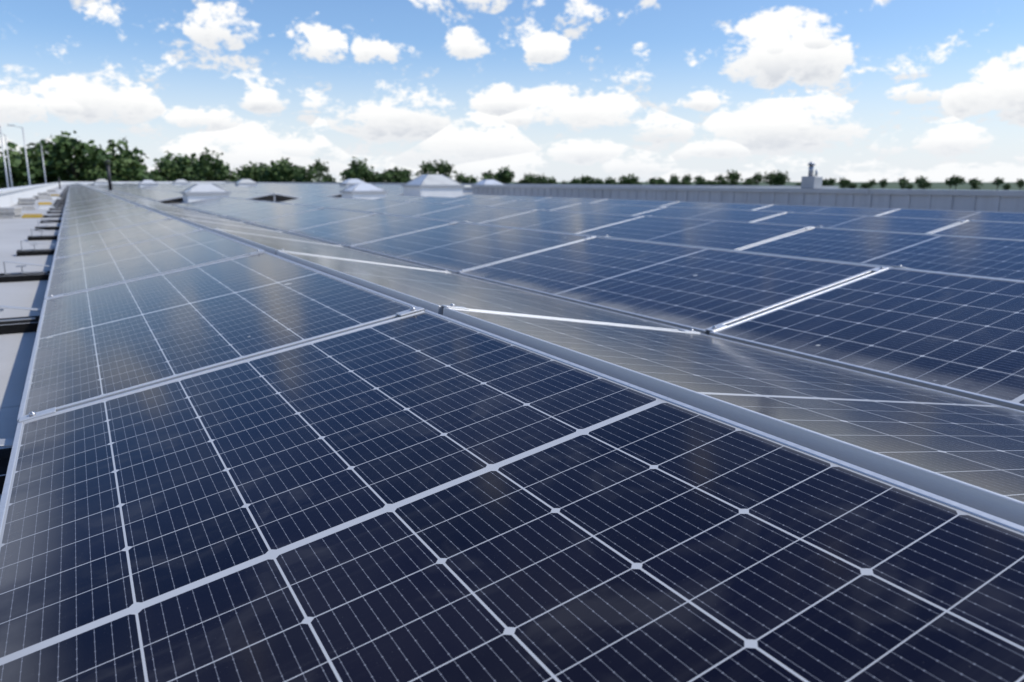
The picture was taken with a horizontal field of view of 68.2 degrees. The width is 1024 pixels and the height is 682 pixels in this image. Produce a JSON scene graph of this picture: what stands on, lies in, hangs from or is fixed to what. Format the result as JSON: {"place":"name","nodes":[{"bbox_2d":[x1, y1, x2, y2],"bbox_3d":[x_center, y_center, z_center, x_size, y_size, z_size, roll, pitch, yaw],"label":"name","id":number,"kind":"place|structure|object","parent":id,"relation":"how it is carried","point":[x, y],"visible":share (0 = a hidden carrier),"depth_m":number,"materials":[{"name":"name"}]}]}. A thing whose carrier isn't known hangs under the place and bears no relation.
{"place":"outdoors","nodes":[
{"label":"outdoors","id":0,"kind":"place"},
{"bbox_2d":[0,0,1023,181],"label":"sky","id":1,"kind":"structure","parent":0,"point":[857,90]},
{"bbox_2d":[2,182,1023,189],"bbox_3d":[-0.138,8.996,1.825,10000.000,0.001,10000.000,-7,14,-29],"label":"ground","id":2,"kind":"structure","parent":0,"point":[943,186],"depth_m":1487.50,"materials":[{"name":"green plant"}]},
{"bbox_2d":[0,150,47,188],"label":"tree","id":3,"kind":"object","parent":2,"relation":"on","point":[18,166],"visible":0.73,"depth_m":209.29,"materials":[{"name":"green plant"}]},
{"bbox_2d":[0,139,49,179],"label":"tree","id":4,"kind":"object","parent":2,"relation":"on","point":[12,146],"visible":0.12,"depth_m":232.80,"materials":[{"name":"green plant"}]},
{"bbox_2d":[14,153,59,184],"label":"tree","id":5,"kind":"object","parent":2,"relation":"on","point":[42,180],"visible":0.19,"depth_m":228.00,"materials":[{"name":"green plant"}]},
{"bbox_2d":[36,131,112,182],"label":"tree","id":6,"kind":"object","parent":2,"relation":"on","point":[62,151],"visible":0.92,"depth_m":221.56,"materials":[{"name":"green plant"}]},
{"bbox_2d":[80,165,121,181],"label":"tree","id":7,"kind":"object","parent":2,"relation":"on","point":[99,174],"visible":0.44,"depth_m":225.39,"materials":[{"name":"green plant"}]},
{"bbox_2d":[74,137,148,179],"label":"tree","id":8,"kind":"object","parent":2,"relation":"on","point":[112,151],"visible":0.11,"depth_m":245.46,"materials":[{"name":"green plant"}]},
{"bbox_2d":[94,152,153,181],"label":"tree","id":9,"kind":"object","parent":2,"relation":"on","point":[124,168],"visible":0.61,"depth_m":233.35,"materials":[{"name":"green plant"}]},
{"bbox_2d":[0,184,292,499],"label":"warehouse roof","id":10,"kind":"structure","parent":2,"relation":"on","point":[16,350],"depth_m":4.62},
{"bbox_2d":[0,439,13,494],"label":"support","id":11,"kind":"object","parent":10,"relation":"on","point":[5,453],"depth_m":1.74,"materials":[{"name":"metal"}]},
{"bbox_2d":[19,407,55,422],"bbox_3d":[-1.106,0.182,1.770,0.075,0.042,0.038,-18,19,-26],"label":"clamp","id":12,"kind":"object","parent":11,"relation":"attached to","point":[31,415],"visible":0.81,"depth_m":1.76,"materials":[{"name":"metal"}]},
{"bbox_2d":[276,251,685,330],"bbox_3d":[-0.294,-0.241,3.406,1.038,0.035,2.094,4,8,-31],"label":"solar panel","id":13,"kind":"object","parent":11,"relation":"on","point":[431,290],"visible":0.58,"depth_m":3.03,"materials":[{"name":"glass"}]},
{"bbox_2d":[443,307,1023,525],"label":"solar panel","id":14,"kind":"object","parent":11,"relation":"on","point":[968,452],"visible":0.84,"depth_m":1.48,"materials":[{"name":"glass"}]},
{"bbox_2d":[0,305,41,334],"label":"support","id":15,"kind":"object","parent":10,"relation":"on","point":[16,325],"visible":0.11,"depth_m":3.46,"materials":[{"name":"metal"}]},
{"bbox_2d":[0,207,43,218],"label":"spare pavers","id":16,"kind":"object","parent":10,"relation":"on","point":[10,212],"visible":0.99,"depth_m":13.95,"materials":[{"name":"concrete"}]},
{"bbox_2d":[0,261,51,282],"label":"support","id":17,"kind":"object","parent":10,"relation":"on","point":[22,276],"visible":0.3,"depth_m":5.23,"materials":[{"name":"metal"}]},
{"bbox_2d":[53,218,201,258],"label":"solar panel","id":18,"kind":"object","parent":17,"relation":"on","point":[85,243],"visible":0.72,"depth_m":6.33,"materials":[{"name":"glass"}]},
{"bbox_2d":[213,229,441,270],"bbox_3d":[-1.343,-0.624,5.207,1.038,0.036,2.094,5,8,-31],"label":"solar panel","id":19,"kind":"object","parent":17,"relation":"on","point":[271,245],"visible":0.72,"depth_m":4.95,"materials":[{"name":"glass"}]},
{"bbox_2d":[0,182,61,206],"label":"parapet","id":20,"kind":"structure","parent":10,"relation":"on","point":[9,196],"depth_m":25.70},
{"bbox_2d":[17,198,51,204],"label":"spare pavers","id":21,"kind":"object","parent":10,"relation":"on","point":[26,201],"visible":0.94,"depth_m":21.52,"materials":[{"name":"concrete"}]},
{"bbox_2d":[16,240,56,255],"bbox_3d":[-3.519,-1.055,7.585,2.460,0.279,0.200,-7,14,-29],"label":"support","id":22,"kind":"object","parent":10,"relation":"on","point":[33,252],"visible":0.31,"depth_m":7.03,"materials":[{"name":"metal"}]},
{"bbox_2d":[158,211,275,230],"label":"solar panel","id":23,"kind":"object","parent":22,"relation":"on","point":[178,216],"visible":0.62,"depth_m":8.72,"materials":[{"name":"glass"}]},
{"bbox_2d":[179,218,333,244],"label":"solar panel","id":24,"kind":"object","parent":22,"relation":"on","point":[210,226],"visible":0.59,"depth_m":6.90,"materials":[{"name":"glass"}]},
{"bbox_2d":[27,228,57,240],"bbox_3d":[-4.570,-1.437,9.386,2.460,0.279,0.200,-7,14,-29],"label":"support","id":25,"kind":"object","parent":10,"relation":"on","point":[42,237],"visible":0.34,"depth_m":8.82,"materials":[{"name":"metal"}]},
{"bbox_2d":[60,206,151,226],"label":"solar panel","id":26,"kind":"object","parent":25,"relation":"on","point":[102,216],"visible":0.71,"depth_m":10.02,"materials":[{"name":"glass"}]},
{"bbox_2d":[57,211,170,239],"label":"solar panel","id":27,"kind":"object","parent":25,"relation":"on","point":[105,224],"visible":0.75,"depth_m":8.15,"materials":[{"name":"glass"}]},
{"bbox_2d":[35,220,60,230],"bbox_3d":[-5.621,-1.818,11.187,2.460,0.279,0.200,-7,14,-29],"label":"support","id":28,"kind":"object","parent":10,"relation":"on","point":[46,227],"visible":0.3,"depth_m":10.63,"materials":[{"name":"metal"}]},
{"bbox_2d":[134,202,213,215],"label":"solar panel","id":29,"kind":"object","parent":28,"relation":"on","point":[141,204],"visible":0.51,"depth_m":12.45,"materials":[{"name":"glass"}]},
{"bbox_2d":[144,206,238,221],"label":"solar panel","id":30,"kind":"object","parent":28,"relation":"on","point":[155,209],"visible":0.61,"depth_m":10.52,"materials":[{"name":"glass"}]},
{"bbox_2d":[40,215,61,222],"bbox_3d":[-6.672,-2.200,12.989,2.460,0.279,0.200,-7,14,-29],"label":"support","id":31,"kind":"object","parent":10,"relation":"on","point":[52,221],"visible":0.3,"depth_m":12.41,"materials":[{"name":"metal"}]},
{"bbox_2d":[63,200,127,213],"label":"solar panel","id":32,"kind":"object","parent":31,"relation":"on","point":[106,204],"visible":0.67,"depth_m":13.62,"materials":[{"name":"glass"}]},
{"bbox_2d":[62,203,138,218],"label":"solar panel","id":33,"kind":"object","parent":31,"relation":"on","point":[96,210],"visible":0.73,"depth_m":11.80,"materials":[{"name":"glass"}]},
{"bbox_2d":[47,207,62,213],"bbox_3d":[-8.774,-2.963,16.591,2.460,0.279,0.200,-7,14,-29],"label":"support","id":34,"kind":"object","parent":10,"relation":"on","point":[50,212],"visible":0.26,"depth_m":16.00,"materials":[{"name":"metal"}]},
{"bbox_2d":[64,198,121,209],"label":"solar panel","id":35,"kind":"object","parent":34,"relation":"on","point":[90,203],"visible":0.73,"depth_m":15.49,"materials":[{"name":"glass"}]},
{"bbox_2d":[62,182,225,183],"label":"parapet","id":36,"kind":"structure","parent":10,"relation":"on","point":[130,182],"depth_m":152.88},
{"bbox_2d":[44,229,264,298],"bbox_3d":[-2.273,-0.513,4.683,1.038,0.035,2.094,-18,19,-26],"label":"solar panel","id":37,"kind":"object","parent":10,"relation":"on","point":[107,266],"visible":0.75,"depth_m":4.42,"materials":[{"name":"glass"}]},
{"bbox_2d":[180,183,230,203],"bbox_3d":[-8.022,-3.819,19.814,1.120,0.618,1.120,-7,14,-29],"label":"skylight","id":38,"kind":"object","parent":10,"relation":"on","point":[196,192],"visible":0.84,"depth_m":19.43,"materials":[{"name":"plastic"}]},
{"bbox_2d":[17,252,422,421],"bbox_3d":[-1.222,-0.129,2.881,1.038,0.035,2.094,-17,19,-26],"label":"solar panel","id":39,"kind":"object","parent":10,"relation":"on","point":[95,344],"visible":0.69,"depth_m":2.46,"materials":[{"name":"glass"}]},
{"bbox_2d":[186,199,256,211],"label":"solar panel","id":40,"kind":"object","parent":10,"relation":"on","point":[218,205],"visible":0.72,"depth_m":14.64,"materials":[{"name":"glass"}]},
{"bbox_2d":[202,201,283,216],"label":"solar panel","id":41,"kind":"object","parent":10,"relation":"on","point":[230,210],"visible":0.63,"depth_m":12.87,"materials":[{"name":"glass"}]},
{"bbox_2d":[234,179,257,186],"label":"skylight","id":42,"kind":"object","parent":10,"relation":"on","point":[245,182],"visible":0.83,"depth_m":57.34,"materials":[{"name":"plastic"}]},
{"bbox_2d":[221,204,322,223],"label":"solar panel","id":43,"kind":"object","parent":10,"relation":"on","point":[247,217],"visible":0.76,"depth_m":11.01,"materials":[{"name":"glass"}]},
{"bbox_2d":[249,208,372,232],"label":"solar panel","id":44,"kind":"object","parent":10,"relation":"on","point":[304,220],"visible":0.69,"depth_m":9.20,"materials":[{"name":"glass"}]},
{"bbox_2d":[302,198,367,206],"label":"solar panel","id":45,"kind":"object","parent":10,"relation":"on","point":[333,202],"visible":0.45,"depth_m":15.76,"materials":[{"name":"glass"}]},
{"bbox_2d":[340,183,387,198],"bbox_3d":[-4.289,-4.261,21.899,1.120,0.618,1.120,-7,14,-29],"label":"skylight","id":46,"kind":"object","parent":10,"relation":"on","point":[365,191],"visible":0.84,"depth_m":21.54,"materials":[{"name":"plastic"}]},
{"bbox_2d":[331,199,405,210],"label":"solar panel","id":47,"kind":"object","parent":10,"relation":"on","point":[368,205],"visible":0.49,"depth_m":13.93,"materials":[{"name":"glass"}]},
{"bbox_2d":[369,202,460,215],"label":"solar panel","id":48,"kind":"object","parent":10,"relation":"on","point":[412,208],"visible":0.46,"depth_m":12.10,"materials":[{"name":"glass"}]},
{"bbox_2d":[401,174,464,196],"bbox_3d":[-2.397,-4.599,22.872,1.470,0.878,1.470,-7,14,-29],"label":"skylight","id":49,"kind":"object","parent":10,"relation":"on","point":[436,185],"visible":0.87,"depth_m":22.41,"materials":[{"name":"plastic"}]},
{"bbox_2d":[408,196,463,202],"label":"solar panel","id":50,"kind":"object","parent":10,"relation":"on","point":[427,199],"visible":0.33,"depth_m":16.86,"materials":[{"name":"glass"}]},
{"bbox_2d":[350,222,589,273],"bbox_3d":[-0.406,-0.732,5.729,1.038,0.036,2.094,-17,19,-26],"label":"solar panel","id":51,"kind":"object","parent":10,"relation":"on","point":[455,247],"visible":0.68,"depth_m":5.51,"materials":[{"name":"glass"}]},
{"bbox_2d":[413,205,532,222],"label":"solar panel","id":52,"kind":"object","parent":10,"relation":"on","point":[476,214],"visible":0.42,"depth_m":10.30,"materials":[{"name":"glass"}]},
{"bbox_2d":[443,198,513,205],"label":"solar panel","id":53,"kind":"object","parent":10,"relation":"on","point":[479,202],"visible":0.35,"depth_m":15.06,"materials":[{"name":"glass"}]},
{"bbox_2d":[493,196,548,200],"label":"solar panel","id":54,"kind":"object","parent":10,"relation":"on","point":[529,198],"visible":0.31,"depth_m":17.95,"materials":[{"name":"glass"}]},
{"bbox_2d":[491,200,577,209],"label":"solar panel","id":55,"kind":"object","parent":10,"relation":"on","point":[542,205],"visible":0.39,"depth_m":13.21,"materials":[{"name":"glass"}]},
{"bbox_2d":[537,197,604,202],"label":"solar panel","id":56,"kind":"object","parent":10,"relation":"on","point":[572,200],"visible":0.36,"depth_m":16.11,"materials":[{"name":"glass"}]},
{"bbox_2d":[552,203,661,215],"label":"solar panel","id":57,"kind":"object","parent":10,"relation":"on","point":[610,209],"visible":0.46,"depth_m":11.41,"materials":[{"name":"glass"}]},
{"bbox_2d":[226,182,1023,212],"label":"parapet","id":58,"kind":"structure","parent":10,"relation":"on","point":[977,200],"depth_m":13.89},
{"bbox_2d":[801,162,822,188],"bbox_3d":[5.332,-2.945,13.434,0.224,0.462,0.280,-7,14,-29],"label":"rooftop vent","id":59,"kind":"object","parent":58,"relation":"on","point":[810,180],"visible":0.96,"depth_m":13.38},
{"bbox_2d":[594,199,677,205],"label":"solar panel","id":60,"kind":"object","parent":10,"relation":"on","point":[636,202],"visible":0.35,"depth_m":14.29,"materials":[{"name":"glass"}]},
{"bbox_2d":[664,202,767,209],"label":"solar panel","id":61,"kind":"object","parent":10,"relation":"on","point":[720,205],"visible":0.35,"depth_m":12.51,"materials":[{"name":"glass"}]},
{"bbox_2d":[710,267,1023,410],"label":"solar panel","id":62,"kind":"object","parent":10,"relation":"on","point":[958,335],"visible":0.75,"depth_m":2.52,"materials":[{"name":"glass"}]},
{"bbox_3d":[1.500,-0.132,3.224,2.459,0.279,0.200,-7,14,-29],"label":"support","id":63,"kind":"object","parent":10,"relation":"on","visible":0},
{"bbox_2d":[604,236,894,267],"bbox_3d":[1.573,-0.461,4.446,1.038,0.036,2.094,5,8,-31],"label":"solar panel","id":64,"kind":"object","parent":63,"relation":"on","point":[756,252],"visible":0.21,"depth_m":3.92,"materials":[{"name":"glass"}]},
{"bbox_3d":[-0.602,-0.895,6.826,2.459,0.279,0.200,-7,14,-29],"label":"support","id":65,"kind":"object","parent":10,"relation":"on","visible":0},
{"bbox_2d":[288,213,452,247],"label":"solar panel","id":66,"kind":"object","parent":65,"relation":"on","point":[361,230],"visible":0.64,"depth_m":7.36,"materials":[{"name":"glass"}]},
{"bbox_3d":[3.132,-1.336,8.911,2.459,0.279,0.200,-7,14,-29],"label":"support","id":67,"kind":"object","parent":10,"relation":"on","visible":0},
{"bbox_2d":[633,207,782,221],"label":"solar panel","id":68,"kind":"object","parent":67,"relation":"on","point":[718,214],"visible":0.46,"depth_m":9.58,"materials":[{"name":"glass"}]},
{"bbox_2d":[144,157,187,181],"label":"tree","id":69,"kind":"object","parent":2,"relation":"on","point":[169,173],"visible":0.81,"depth_m":303.15,"materials":[{"name":"green plant"}]},
{"bbox_2d":[146,150,201,181],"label":"tree","id":70,"kind":"object","parent":2,"relation":"on","point":[179,161],"visible":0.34,"depth_m":327.09,"materials":[{"name":"green plant"}]},
{"bbox_2d":[185,147,228,181],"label":"tree","id":71,"kind":"object","parent":2,"relation":"on","point":[203,162],"visible":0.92,"depth_m":302.52,"materials":[{"name":"green plant"}]},
{"bbox_2d":[205,159,237,181],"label":"tree","id":72,"kind":"object","parent":2,"relation":"on","point":[232,175],"visible":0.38,"depth_m":323.50,"materials":[{"name":"green plant"}]},
{"bbox_2d":[240,161,267,181],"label":"tree","id":73,"kind":"object","parent":2,"relation":"on","point":[249,172],"visible":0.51,"depth_m":337.29,"materials":[{"name":"green plant"}]},
{"bbox_2d":[254,158,302,181],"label":"tree","id":74,"kind":"object","parent":2,"relation":"on","point":[283,173],"visible":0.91,"depth_m":322.09,"materials":[{"name":"green plant"}]},
{"bbox_2d":[293,166,319,181],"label":"tree","id":75,"kind":"object","parent":2,"relation":"on","point":[308,176],"visible":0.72,"depth_m":384.12,"materials":[{"name":"green plant"}]},
{"bbox_2d":[308,158,331,181],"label":"tree","id":76,"kind":"object","parent":2,"relation":"on","point":[321,169],"visible":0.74,"depth_m":558.76,"materials":[{"name":"green plant"}]},
{"bbox_2d":[339,168,362,180],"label":"tree","id":77,"kind":"object","parent":2,"relation":"on","point":[346,174],"visible":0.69,"depth_m":414.18,"materials":[{"name":"green plant"}]},
{"bbox_2d":[348,156,369,178],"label":"tree","id":78,"kind":"object","parent":2,"relation":"on","point":[354,165],"visible":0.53,"depth_m":632.00,"materials":[{"name":"green plant"}]},
{"bbox_2d":[354,164,377,182],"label":"tree","id":79,"kind":"object","parent":2,"relation":"on","point":[363,173],"visible":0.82,"depth_m":418.48,"materials":[{"name":"green plant"}]},
{"bbox_2d":[373,166,406,182],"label":"tree","id":80,"kind":"object","parent":2,"relation":"on","point":[391,176],"visible":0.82,"depth_m":416.03,"materials":[{"name":"green plant"}]},
{"bbox_2d":[416,161,434,175],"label":"tree","id":81,"kind":"object","parent":2,"relation":"on","point":[425,168],"visible":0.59,"depth_m":653.31,"materials":[{"name":"green plant"}]},
{"bbox_2d":[428,159,455,177],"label":"tree","id":82,"kind":"object","parent":2,"relation":"on","point":[441,168],"visible":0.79,"depth_m":630.96,"materials":[{"name":"green plant"}]},
{"bbox_2d":[494,166,514,183],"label":"tree","id":83,"kind":"object","parent":2,"relation":"on","point":[505,175],"visible":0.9,"depth_m":422.76,"materials":[{"name":"green plant"}]},
{"bbox_2d":[618,173,639,184],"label":"tree","id":84,"kind":"object","parent":2,"relation":"on","point":[628,180],"visible":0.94,"depth_m":492.45,"materials":[{"name":"green plant"}]},
{"bbox_2d":[723,169,743,184],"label":"tree","id":85,"kind":"object","parent":2,"relation":"on","point":[732,177],"visible":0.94,"depth_m":482.20,"materials":[{"name":"green plant"}]},
{"bbox_2d":[762,170,779,185],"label":"tree","id":86,"kind":"object","parent":2,"relation":"on","point":[769,177],"visible":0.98,"depth_m":509.70,"materials":[{"name":"green plant"}]},
{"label":"support","id":87,"kind":"object","parent":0,"visible":0},
{"bbox_2d":[740,227,1023,280],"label":"solar panel","id":88,"kind":"object","parent":87,"relation":"on","point":[992,257],"visible":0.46,"depth_m":4.95,"materials":[{"name":"glass"}]},
{"bbox_2d":[819,227,1022,239],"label":"solar panel","id":89,"kind":"object","parent":87,"relation":"on","point":[924,233],"visible":0.17,"depth_m":5.36,"materials":[{"name":"glass"}]},
{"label":"support","id":90,"kind":"object","parent":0,"visible":0},
{"bbox_2d":[752,212,962,233],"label":"solar panel","id":91,"kind":"object","parent":90,"relation":"on","point":[909,225],"visible":0.38,"depth_m":7.74,"materials":[{"name":"glass"}]},
{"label":"support","id":92,"kind":"object","parent":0,"visible":0},
{"bbox_2d":[0,310,1023,681],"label":"solar panel","id":93,"kind":"object","parent":92,"relation":"on","point":[426,496],"visible":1,"depth_m":0.96,"materials":[{"name":"glass"}]},
{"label":"support","id":94,"kind":"object","parent":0,"visible":0},
{"bbox_2d":[459,237,880,334],"bbox_3d":[0.641,-0.351,3.927,1.038,0.036,2.094,-18,19,-26],"label":"solar panel","id":95,"kind":"object","parent":94,"relation":"on","point":[699,289],"visible":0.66,"depth_m":3.61,"materials":[{"name":"glass"}]},
{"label":"support","id":96,"kind":"object","parent":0,"visible":0},
{"bbox_2d":[174,197,235,208],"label":"solar panel","id":97,"kind":"object","parent":96,"relation":"on","point":[202,202],"visible":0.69,"depth_m":16.47,"materials":[{"name":"glass"}]},
{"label":"support","id":98,"kind":"object","parent":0,"visible":0},
{"bbox_2d":[577,216,811,249],"bbox_3d":[1.460,-0.955,6.765,1.038,0.035,2.094,-18,19,-26],"label":"solar panel","id":99,"kind":"object","parent":98,"relation":"on","point":[733,235],"visible":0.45,"depth_m":6.61,"materials":[{"name":"glass"}]},
{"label":"support","id":100,"kind":"object","parent":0,"visible":0},
{"bbox_2d":[478,210,639,233],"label":"solar panel","id":101,"kind":"object","parent":100,"relation":"on","point":[565,222],"visible":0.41,"depth_m":8.47,"materials":[{"name":"glass"}]},
{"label":"support","id":102,"kind":"object","parent":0,"visible":0},
{"bbox_2d":[282,196,335,204],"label":"solar panel","id":103,"kind":"object","parent":102,"relation":"on","point":[306,200],"visible":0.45,"depth_m":17.56,"materials":[{"name":"glass"}]},
{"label":"support","id":104,"kind":"object","parent":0,"visible":0},
{"bbox_2d":[930,220,1023,239],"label":"solar panel","id":105,"kind":"object","parent":104,"relation":"on","point":[1006,230],"visible":0.51,"depth_m":6.70,"materials":[{"name":"glass"}]},
{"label":"support","id":106,"kind":"object","parent":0,"visible":0},
{"bbox_2d":[377,195,424,200],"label":"solar panel","id":107,"kind":"object","parent":106,"relation":"on","point":[399,197],"visible":0.39,"depth_m":18.67,"materials":[{"name":"glass"}]},
{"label":"support","id":108,"kind":"object","parent":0,"visible":0},
{"bbox_2d":[878,209,1023,221],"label":"solar panel","id":109,"kind":"object","parent":108,"relation":"on","point":[968,215],"visible":0.41,"depth_m":9.09,"materials":[{"name":"glass"}]},
{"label":"support","id":110,"kind":"object","parent":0,"visible":0},
{"bbox_2d":[755,205,894,215],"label":"solar panel","id":111,"kind":"object","parent":110,"relation":"on","point":[835,210],"visible":0.32,"depth_m":10.64,"materials":[{"name":"glass"}]},
{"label":"support","id":112,"kind":"object","parent":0,"visible":0},
{"bbox_2d":[454,194,501,198],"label":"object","id":113,"kind":"object","parent":112,"relation":"on","point":[480,196],"visible":0.38,"depth_m":19.72,"materials":[{"name":"metal"}]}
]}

